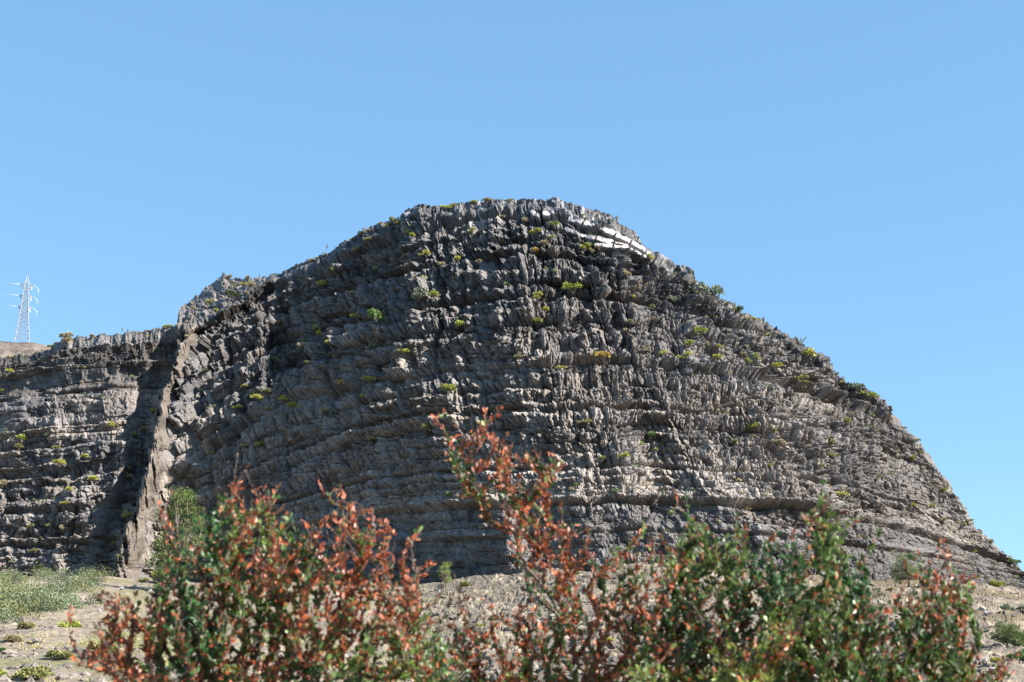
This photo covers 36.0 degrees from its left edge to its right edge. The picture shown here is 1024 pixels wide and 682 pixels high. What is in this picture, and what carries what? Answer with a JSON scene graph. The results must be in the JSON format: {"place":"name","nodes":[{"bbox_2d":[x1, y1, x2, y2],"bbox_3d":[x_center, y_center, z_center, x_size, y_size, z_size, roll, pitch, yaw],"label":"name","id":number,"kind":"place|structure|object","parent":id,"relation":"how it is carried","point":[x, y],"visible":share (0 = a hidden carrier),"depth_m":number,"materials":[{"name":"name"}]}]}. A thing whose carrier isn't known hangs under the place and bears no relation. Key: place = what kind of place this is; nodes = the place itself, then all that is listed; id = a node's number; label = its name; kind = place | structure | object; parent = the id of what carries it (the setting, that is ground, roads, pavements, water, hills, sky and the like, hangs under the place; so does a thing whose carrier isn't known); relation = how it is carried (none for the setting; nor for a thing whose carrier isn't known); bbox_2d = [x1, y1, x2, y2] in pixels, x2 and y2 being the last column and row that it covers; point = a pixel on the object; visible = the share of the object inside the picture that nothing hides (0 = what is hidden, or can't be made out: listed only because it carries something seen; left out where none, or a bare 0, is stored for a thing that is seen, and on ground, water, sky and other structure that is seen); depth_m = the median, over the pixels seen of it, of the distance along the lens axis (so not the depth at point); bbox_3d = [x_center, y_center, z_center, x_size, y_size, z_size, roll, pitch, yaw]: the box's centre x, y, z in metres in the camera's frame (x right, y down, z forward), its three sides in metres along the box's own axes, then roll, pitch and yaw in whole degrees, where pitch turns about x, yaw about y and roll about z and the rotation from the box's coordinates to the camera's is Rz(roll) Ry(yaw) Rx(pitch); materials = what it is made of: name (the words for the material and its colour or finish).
{"place":"outdoors","nodes":[
{"label":"outdoors","id":0,"kind":"place"},
{"bbox_2d":[0,341,50,357],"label":"hill","id":1,"kind":"structure","parent":0,"point":[16,348],"depth_m":606.02,"materials":[{"name":"beige stone"}]},
{"bbox_2d":[11,276,38,342],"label":"pylon","id":2,"kind":"object","parent":1,"relation":"on","point":[22,307],"visible":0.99,"depth_m":622.33,"materials":[{"name":"metal"}]},
{"bbox_2d":[0,197,1023,588],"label":"rock cliff","id":3,"kind":"structure","parent":0,"point":[620,395],"depth_m":384.81,"materials":[{"name":"grey stone"}]},
{"bbox_2d":[0,479,7,487],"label":"shrub","id":4,"kind":"object","parent":3,"relation":"on","point":[3,482],"visible":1,"depth_m":417.87,"materials":[{"name":"beige plant"}]},
{"bbox_2d":[14,443,23,449],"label":"shrub","id":5,"kind":"object","parent":3,"relation":"on","point":[18,445],"visible":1,"depth_m":426.26,"materials":[{"name":"green plant"}]},
{"bbox_2d":[16,433,27,442],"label":"shrub","id":6,"kind":"object","parent":3,"relation":"on","point":[22,436],"visible":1,"depth_m":427.63,"materials":[{"name":"green plant"}]},
{"bbox_2d":[52,458,65,466],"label":"shrub","id":7,"kind":"object","parent":3,"relation":"on","point":[59,462],"visible":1,"depth_m":413.20,"materials":[{"name":"yellow plant"}]},
{"bbox_2d":[58,331,73,344],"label":"shrub","id":8,"kind":"object","parent":3,"relation":"on","point":[66,339],"visible":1,"depth_m":455.91,"materials":[{"name":"beige plant"}]},
{"bbox_2d":[87,475,97,481],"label":"shrub","id":9,"kind":"object","parent":3,"relation":"on","point":[93,478],"visible":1,"depth_m":405.37,"materials":[{"name":"yellow plant"}]},
{"bbox_2d":[108,420,118,428],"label":"shrub","id":10,"kind":"object","parent":3,"relation":"on","point":[112,424],"visible":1,"depth_m":423.00,"materials":[{"name":"yellow plant"}]},
{"bbox_2d":[121,510,133,520],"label":"shrub","id":11,"kind":"object","parent":3,"relation":"on","point":[127,515],"visible":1,"depth_m":384.70,"materials":[{"name":"green plant"}]},
{"bbox_2d":[199,368,209,375],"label":"shrub","id":12,"kind":"object","parent":3,"relation":"on","point":[206,370],"visible":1,"depth_m":435.38,"materials":[{"name":"green plant"}]},
{"bbox_2d":[204,299,212,305],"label":"shrub","id":13,"kind":"object","parent":3,"relation":"on","point":[208,301],"visible":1,"depth_m":467.11,"materials":[{"name":"green plant"}]},
{"bbox_2d":[224,289,242,300],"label":"shrub","id":14,"kind":"object","parent":3,"relation":"on","point":[232,293],"visible":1,"depth_m":465.60,"materials":[{"name":"green plant"}]},
{"bbox_2d":[245,281,256,290],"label":"shrub","id":15,"kind":"object","parent":3,"relation":"on","point":[250,284],"visible":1,"depth_m":467.39,"materials":[{"name":"beige plant"}]},
{"bbox_2d":[253,393,263,401],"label":"shrub","id":16,"kind":"object","parent":3,"relation":"on","point":[257,396],"visible":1,"depth_m":411.94,"materials":[{"name":"yellow plant"}]},
{"bbox_2d":[253,441,264,446],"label":"shrub","id":17,"kind":"object","parent":3,"relation":"on","point":[259,444],"visible":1,"depth_m":401.53,"materials":[{"name":"green plant"}]},
{"bbox_2d":[279,395,287,403],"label":"shrub","id":18,"kind":"object","parent":3,"relation":"on","point":[283,398],"visible":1,"depth_m":409.02,"materials":[{"name":"green plant"}]},
{"bbox_2d":[286,401,298,409],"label":"shrub","id":19,"kind":"object","parent":3,"relation":"on","point":[292,404],"visible":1,"depth_m":403.13,"materials":[{"name":"green plant"}]},
{"bbox_2d":[311,324,321,332],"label":"shrub","id":20,"kind":"object","parent":3,"relation":"on","point":[315,327],"visible":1,"depth_m":432.67,"materials":[{"name":"green plant"}]},
{"bbox_2d":[316,279,327,288],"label":"shrub","id":21,"kind":"object","parent":3,"relation":"on","point":[321,282],"visible":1,"depth_m":448.49,"materials":[{"name":"green plant"}]},
{"bbox_2d":[325,407,335,414],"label":"shrub","id":22,"kind":"object","parent":3,"relation":"on","point":[330,410],"visible":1,"depth_m":395.12,"materials":[{"name":"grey plant"}]},
{"bbox_2d":[349,313,360,319],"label":"shrub","id":23,"kind":"object","parent":3,"relation":"on","point":[356,316],"visible":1,"depth_m":418.50,"materials":[{"name":"green plant"}]},
{"bbox_2d":[351,245,359,252],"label":"shrub","id":24,"kind":"object","parent":3,"relation":"on","point":[355,248],"visible":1,"depth_m":451.15,"materials":[{"name":"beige plant"}]},
{"bbox_2d":[360,375,375,381],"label":"shrub","id":25,"kind":"object","parent":3,"relation":"on","point":[367,378],"visible":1,"depth_m":388.71,"materials":[{"name":"green plant"}]},
{"bbox_2d":[367,308,385,324],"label":"shrub","id":26,"kind":"object","parent":3,"relation":"on","point":[373,313],"visible":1,"depth_m":401.73,"materials":[{"name":"green plant"}]},
{"bbox_2d":[397,348,409,354],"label":"shrub","id":27,"kind":"object","parent":3,"relation":"on","point":[404,350],"visible":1,"depth_m":384.89,"materials":[{"name":"yellow plant"}]},
{"bbox_2d":[411,286,428,300],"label":"shrub","id":28,"kind":"object","parent":3,"relation":"on","point":[415,295],"visible":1,"depth_m":397.53,"materials":[{"name":"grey plant"}]},
{"bbox_2d":[420,421,429,435],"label":"shrub","id":29,"kind":"object","parent":3,"relation":"on","point":[425,426],"visible":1,"depth_m":363.01,"materials":[{"name":"green plant"}]},
{"bbox_2d":[421,249,430,257],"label":"shrub","id":30,"kind":"object","parent":3,"relation":"on","point":[426,252],"visible":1,"depth_m":416.64,"materials":[{"name":"yellow plant"}]},
{"bbox_2d":[428,290,439,299],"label":"shrub","id":31,"kind":"object","parent":3,"relation":"on","point":[433,293],"visible":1,"depth_m":395.65,"materials":[{"name":"green plant"}]},
{"bbox_2d":[439,204,452,209],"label":"shrub","id":32,"kind":"object","parent":3,"relation":"on","point":[446,206],"visible":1,"depth_m":437.48,"materials":[{"name":"yellow plant"}]},
{"bbox_2d":[440,383,456,393],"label":"shrub","id":33,"kind":"object","parent":3,"relation":"on","point":[448,387],"visible":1,"depth_m":362.50,"materials":[{"name":"green plant"}]},
{"bbox_2d":[454,319,464,328],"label":"shrub","id":34,"kind":"object","parent":3,"relation":"on","point":[458,323],"visible":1,"depth_m":384.44,"materials":[{"name":"green plant"}]},
{"bbox_2d":[481,197,491,202],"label":"shrub","id":35,"kind":"object","parent":3,"relation":"on","point":[486,199],"visible":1,"depth_m":431.62,"materials":[{"name":"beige plant"}]},
{"bbox_2d":[3,208,1019,586],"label":"ledge grass","id":36,"kind":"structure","parent":3,"relation":"on","point":[535,468],"depth_m":382.22,"materials":[{"name":"green plant"}]},
{"bbox_2d":[531,247,537,255],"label":"shrub","id":37,"kind":"object","parent":3,"relation":"on","point":[534,250],"visible":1,"depth_m":397.71,"materials":[{"name":"orange plant"}]},
{"bbox_2d":[528,227,541,234],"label":"shrub","id":38,"kind":"object","parent":3,"relation":"on","point":[535,231],"visible":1,"depth_m":403.38,"materials":[{"name":"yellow plant"}]},
{"bbox_2d":[532,318,542,324],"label":"shrub","id":39,"kind":"object","parent":3,"relation":"on","point":[537,320],"visible":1,"depth_m":374.52,"materials":[{"name":"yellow plant"}]},
{"bbox_2d":[532,291,543,300],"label":"shrub","id":40,"kind":"object","parent":3,"relation":"on","point":[536,297],"visible":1,"depth_m":379.04,"materials":[{"name":"yellow plant"}]},
{"bbox_2d":[540,239,547,246],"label":"shrub","id":41,"kind":"object","parent":3,"relation":"on","point":[544,242],"visible":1,"depth_m":398.85,"materials":[{"name":"beige plant"}]},
{"bbox_2d":[541,306,548,313],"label":"shrub","id":42,"kind":"object","parent":3,"relation":"on","point":[544,308],"visible":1,"depth_m":377.95,"materials":[{"name":"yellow plant"}]},
{"bbox_2d":[549,221,558,226],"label":"shrub","id":43,"kind":"object","parent":3,"relation":"on","point":[553,223],"visible":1,"depth_m":404.72,"materials":[{"name":"green plant"}]},
{"bbox_2d":[561,282,582,293],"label":"shrub","id":44,"kind":"object","parent":3,"relation":"on","point":[569,285],"visible":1,"depth_m":383.74,"materials":[{"name":"green plant"}]},
{"bbox_2d":[579,244,590,251],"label":"shrub","id":45,"kind":"object","parent":3,"relation":"on","point":[586,246],"visible":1,"depth_m":397.11,"materials":[{"name":"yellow plant"}]},
{"bbox_2d":[592,351,610,359],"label":"shrub","id":46,"kind":"object","parent":3,"relation":"on","point":[598,354],"visible":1,"depth_m":359.19,"materials":[{"name":"yellow plant"}]},
{"bbox_2d":[617,451,629,459],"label":"shrub","id":47,"kind":"object","parent":3,"relation":"on","point":[624,455],"visible":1,"depth_m":328.86,"materials":[{"name":"yellow plant"}]},
{"bbox_2d":[667,295,680,302],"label":"shrub","id":48,"kind":"object","parent":3,"relation":"on","point":[678,299],"visible":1,"depth_m":392.69,"materials":[{"name":"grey plant"}]},
{"bbox_2d":[683,340,693,345],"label":"shrub","id":49,"kind":"object","parent":3,"relation":"on","point":[687,342],"visible":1,"depth_m":368.03,"materials":[{"name":"green plant"}]},
{"bbox_2d":[693,326,708,336],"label":"shrub","id":50,"kind":"object","parent":3,"relation":"on","point":[698,329],"visible":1,"depth_m":377.85,"materials":[{"name":"green plant"}]},
{"bbox_2d":[692,281,725,302],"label":"shrub","id":51,"kind":"object","parent":3,"relation":"on","point":[715,290],"visible":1,"depth_m":391.84,"materials":[{"name":"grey plant"}]},
{"bbox_2d":[712,353,722,359],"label":"shrub","id":52,"kind":"object","parent":3,"relation":"on","point":[718,355],"visible":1,"depth_m":370.21,"materials":[{"name":"yellow plant"}]},
{"bbox_2d":[744,357,753,364],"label":"shrub","id":53,"kind":"object","parent":3,"relation":"on","point":[747,360],"visible":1,"depth_m":373.75,"materials":[{"name":"green plant"}]},
{"bbox_2d":[746,421,758,431],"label":"shrub","id":54,"kind":"object","parent":3,"relation":"on","point":[753,425],"visible":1,"depth_m":346.83,"materials":[{"name":"yellow plant"}]},
{"bbox_2d":[750,353,759,359],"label":"shrub","id":55,"kind":"object","parent":3,"relation":"on","point":[755,355],"visible":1,"depth_m":374.52,"materials":[{"name":"green plant"}]},
{"bbox_2d":[771,362,783,369],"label":"shrub","id":56,"kind":"object","parent":3,"relation":"on","point":[778,365],"visible":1,"depth_m":377.08,"materials":[{"name":"yellow plant"}]},
{"bbox_2d":[792,376,799,384],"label":"shrub","id":57,"kind":"object","parent":3,"relation":"on","point":[795,378],"visible":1,"depth_m":378.90,"materials":[{"name":"green plant"}]},
{"bbox_2d":[794,336,806,344],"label":"cactus","id":58,"kind":"object","parent":3,"relation":"on","point":[798,341],"visible":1,"depth_m":411.67,"materials":[{"name":"green plant"}]},
{"bbox_2d":[798,374,808,381],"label":"shrub","id":59,"kind":"object","parent":3,"relation":"on","point":[803,377],"visible":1,"depth_m":378.86,"materials":[{"name":"green plant"}]},
{"bbox_2d":[801,348,816,360],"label":"shrub","id":60,"kind":"object","parent":3,"relation":"on","point":[808,351],"visible":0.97,"depth_m":399.95,"materials":[{"name":"yellow plant"}]},
{"bbox_2d":[828,452,839,457],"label":"shrub","id":61,"kind":"object","parent":3,"relation":"on","point":[831,454],"visible":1,"depth_m":355.81,"materials":[{"name":"green plant"}]},
{"bbox_2d":[836,491,849,496],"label":"shrub","id":62,"kind":"object","parent":3,"relation":"on","point":[841,493],"visible":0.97,"depth_m":341.88,"materials":[{"name":"yellow plant"}]},
{"bbox_2d":[844,416,850,424],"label":"shrub","id":63,"kind":"object","parent":3,"relation":"on","point":[847,419],"visible":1,"depth_m":376.13,"materials":[{"name":"green plant"}]},
{"bbox_2d":[847,382,865,390],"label":"shrub","id":64,"kind":"object","parent":3,"relation":"on","point":[854,385],"visible":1,"depth_m":398.30,"materials":[{"name":"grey plant"}]},
{"bbox_2d":[859,390,876,399],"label":"shrub","id":65,"kind":"object","parent":3,"relation":"on","point":[872,394],"visible":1,"depth_m":399.38,"materials":[{"name":"green plant"}]},
{"bbox_2d":[1006,559,1021,564],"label":"shrub","id":66,"kind":"object","parent":3,"relation":"on","point":[1014,561],"visible":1,"depth_m":390.11,"materials":[{"name":"green plant"}]},
{"bbox_2d":[0,562,1023,681],"bbox_3d":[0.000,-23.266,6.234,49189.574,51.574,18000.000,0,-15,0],"label":"ground","id":67,"kind":"structure","parent":0,"point":[991,598],"depth_m":168.98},
{"bbox_2d":[0,669,8,677],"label":"bush","id":68,"kind":"object","parent":67,"relation":"on","point":[2,672],"visible":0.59,"depth_m":74.38,"materials":[{"name":"yellow plant"}]},
{"bbox_2d":[3,634,22,641],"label":"bush","id":69,"kind":"object","parent":67,"relation":"on","point":[12,637],"visible":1,"depth_m":101.12,"materials":[{"name":"beige plant"}]},
{"bbox_2d":[16,622,36,628],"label":"bush","id":70,"kind":"object","parent":67,"relation":"on","point":[23,625],"visible":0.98,"depth_m":109.08,"materials":[{"name":"green plant"}]},
{"bbox_2d":[9,664,54,680],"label":"bush","id":71,"kind":"object","parent":67,"relation":"on","point":[42,672],"visible":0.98,"depth_m":74.31,"materials":[{"name":"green plant"}]},
{"bbox_2d":[0,562,117,623],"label":"scrub","id":72,"kind":"object","parent":67,"relation":"on","point":[12,604],"visible":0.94,"depth_m":164.66,"materials":[{"name":"green plant"}]},
{"bbox_2d":[43,649,75,659],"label":"bush","id":73,"kind":"object","parent":67,"relation":"on","point":[57,654],"visible":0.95,"depth_m":90.98,"materials":[{"name":"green plant"}]},
{"bbox_2d":[57,619,82,627],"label":"bush","id":74,"kind":"object","parent":67,"relation":"on","point":[74,623],"visible":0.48,"depth_m":116.87,"materials":[{"name":"yellow plant"}]},
{"bbox_2d":[88,642,117,652],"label":"bush","id":75,"kind":"object","parent":67,"relation":"on","point":[98,644],"visible":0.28,"depth_m":95.68,"materials":[{"name":"green plant"}]},
{"bbox_2d":[117,660,146,675],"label":"bush","id":76,"kind":"object","parent":67,"relation":"on","point":[134,666],"visible":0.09,"depth_m":83.15,"materials":[{"name":"green plant"}]},
{"bbox_2d":[150,569,165,582],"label":"bush","id":77,"kind":"object","parent":67,"relation":"on","point":[153,574],"visible":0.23,"depth_m":316.49,"materials":[{"name":"green plant"}]},
{"bbox_2d":[145,485,207,589],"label":"tree","id":78,"kind":"object","parent":67,"relation":"on","point":[184,494],"visible":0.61,"depth_m":261.75,"materials":[{"name":"green plant"}]},
{"bbox_2d":[0,584,436,681],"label":"wildflowers","id":79,"kind":"object","parent":67,"relation":"on","point":[136,645],"visible":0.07,"depth_m":103.61,"materials":[{"name":"yellow plant"}]},
{"bbox_2d":[66,452,470,681],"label":"leafy shrub","id":80,"kind":"object","parent":67,"relation":"on","point":[209,645],"visible":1,"depth_m":6.11,"materials":[{"name":"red plant"}]},
{"bbox_2d":[436,561,452,587],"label":"tree","id":81,"kind":"object","parent":67,"relation":"on","point":[446,577],"visible":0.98,"depth_m":259.48,"materials":[{"name":"green plant"}]},
{"bbox_2d":[459,580,470,586],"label":"bush","id":82,"kind":"object","parent":67,"relation":"on","point":[463,583],"visible":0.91,"depth_m":254.62,"materials":[{"name":"green plant"}]},
{"bbox_2d":[0,578,1023,681],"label":"loose stones","id":83,"kind":"object","parent":67,"relation":"on","point":[65,676],"visible":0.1,"depth_m":97.68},
{"bbox_2d":[428,406,666,681],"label":"leafy shrub","id":84,"kind":"object","parent":67,"relation":"on","point":[525,664],"visible":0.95,"depth_m":6.79,"materials":[{"name":"red plant"}]},
{"bbox_2d":[609,545,622,572],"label":"tree","id":85,"kind":"object","parent":67,"relation":"on","point":[614,553],"visible":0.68,"depth_m":255.30,"materials":[{"name":"green plant"}]},
{"bbox_2d":[605,490,779,681],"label":"leafy shrub","id":86,"kind":"object","parent":67,"relation":"on","point":[698,639],"visible":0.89,"depth_m":6.39,"materials":[{"name":"green plant"}]},
{"bbox_2d":[622,597,804,681],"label":"leafy shrub","id":87,"kind":"object","parent":67,"relation":"on","point":[754,667],"visible":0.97,"depth_m":5.65,"materials":[{"name":"green plant"}]},
{"bbox_2d":[740,479,957,681],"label":"leafy shrub","id":88,"kind":"object","parent":67,"relation":"on","point":[855,633],"visible":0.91,"depth_m":5.96,"materials":[{"name":"green plant"}]},
{"bbox_2d":[889,553,924,587],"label":"tree","id":89,"kind":"object","parent":67,"relation":"on","point":[899,569],"visible":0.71,"depth_m":295.25,"materials":[{"name":"green plant"}]},
{"bbox_2d":[885,537,982,681],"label":"leafy shrub","id":90,"kind":"object","parent":67,"relation":"on","point":[949,623],"visible":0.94,"depth_m":6.25,"materials":[{"name":"green plant"}]},
{"bbox_2d":[989,580,996,586],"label":"bush","id":91,"kind":"object","parent":67,"relation":"on","point":[992,582],"visible":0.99,"depth_m":347.12,"materials":[{"name":"yellow plant"}]},
{"bbox_2d":[967,642,1022,681],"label":"leafy shrub","id":92,"kind":"object","parent":67,"relation":"on","point":[986,675],"visible":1,"depth_m":5.84,"materials":[{"name":"red plant"}]},
{"bbox_2d":[990,657,1002,662],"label":"bush","id":93,"kind":"object","parent":67,"relation":"on","point":[994,659],"visible":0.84,"depth_m":90.00,"materials":[{"name":"yellow plant"}]},
{"bbox_2d":[992,581,1005,588],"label":"bush","id":94,"kind":"object","parent":67,"relation":"on","point":[998,584],"visible":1,"depth_m":347.48,"materials":[{"name":"yellow plant"}]},
{"bbox_2d":[985,619,1023,645],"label":"shrub","id":95,"kind":"object","parent":67,"relation":"on","point":[1009,634],"visible":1,"depth_m":119.93,"materials":[{"name":"green plant"}]},
{"bbox_2d":[998,603,1015,610],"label":"bush","id":96,"kind":"object","parent":67,"relation":"on","point":[1005,606],"visible":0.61,"depth_m":214.83,"materials":[{"name":"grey plant"}]},
{"bbox_2d":[1006,653,1019,659],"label":"bush","id":97,"kind":"object","parent":67,"relation":"on","point":[1010,655],"visible":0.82,"depth_m":94.13,"materials":[{"name":"green plant"}]},
{"bbox_2d":[1018,649,1023,661],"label":"bush","id":98,"kind":"object","parent":67,"relation":"on","point":[1021,657],"visible":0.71,"depth_m":108.71,"materials":[{"name":"green plant"}]},
{"bbox_2d":[0,0,1023,570],"label":"sky","id":99,"kind":"structure","parent":0,"point":[849,174],"materials":[{"name":"blue"}]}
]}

